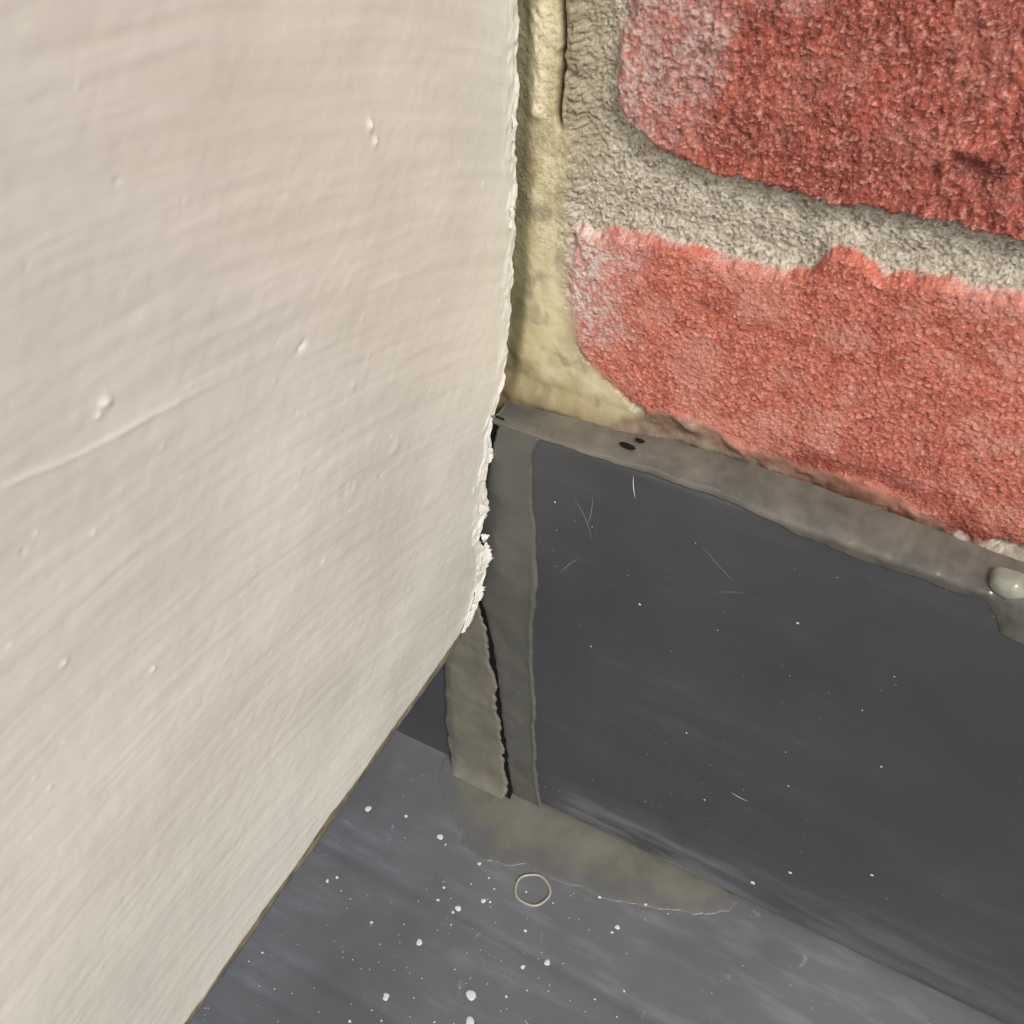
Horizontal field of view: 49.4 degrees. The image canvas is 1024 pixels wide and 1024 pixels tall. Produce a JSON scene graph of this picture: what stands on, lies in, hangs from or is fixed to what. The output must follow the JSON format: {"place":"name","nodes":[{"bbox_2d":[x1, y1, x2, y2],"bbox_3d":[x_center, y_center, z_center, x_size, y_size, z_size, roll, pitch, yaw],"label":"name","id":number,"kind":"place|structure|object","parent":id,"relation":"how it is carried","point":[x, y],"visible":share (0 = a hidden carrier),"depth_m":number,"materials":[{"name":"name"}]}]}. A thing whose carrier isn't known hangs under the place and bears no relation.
{"place":"outdoors","nodes":[
{"label":"outdoors","id":0,"kind":"place"},
{"bbox_2d":[190,731,1005,1023],"bbox_3d":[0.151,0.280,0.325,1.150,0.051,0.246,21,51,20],"label":"window sill","id":1,"kind":"structure","parent":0,"point":[676,967],"depth_m":0.41,"materials":[{"name":"grey metal"}]},
{"bbox_2d":[0,0,519,1023],"bbox_3d":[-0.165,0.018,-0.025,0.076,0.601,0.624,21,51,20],"label":"white painted board","id":2,"kind":"object","parent":1,"relation":"on","point":[256,272],"visible":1,"depth_m":0.20,"materials":[{"name":"paint"}]},
{"bbox_2d":[205,476,894,1023],"bbox_3d":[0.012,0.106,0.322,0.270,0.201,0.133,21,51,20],"label":"paint splatter","id":3,"kind":"object","parent":1,"relation":"on","point":[471,994],"visible":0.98,"depth_m":0.40,"materials":[{"name":"white paint"}]},
{"bbox_2d":[439,399,1023,914],"bbox_3d":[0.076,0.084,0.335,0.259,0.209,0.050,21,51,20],"label":"silicone sealant","id":4,"kind":"object","parent":1,"relation":"on","point":[491,795],"visible":0.84,"depth_m":0.36,"materials":[{"name":"grey"}]},
{"bbox_2d":[494,0,1023,561],"bbox_3d":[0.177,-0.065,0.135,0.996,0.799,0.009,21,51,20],"label":"brick wall","id":5,"kind":"structure","parent":0,"point":[782,236],"depth_m":0.24,"materials":[{"name":"red brick"}]},
{"bbox_2d":[396,406,1023,1023],"bbox_3d":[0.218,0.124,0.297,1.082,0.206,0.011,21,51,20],"label":"window frame","id":6,"kind":"object","parent":5,"relation":"attached to","point":[714,650],"visible":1,"depth_m":0.33,"materials":[{"name":"grey metal"}]}
]}

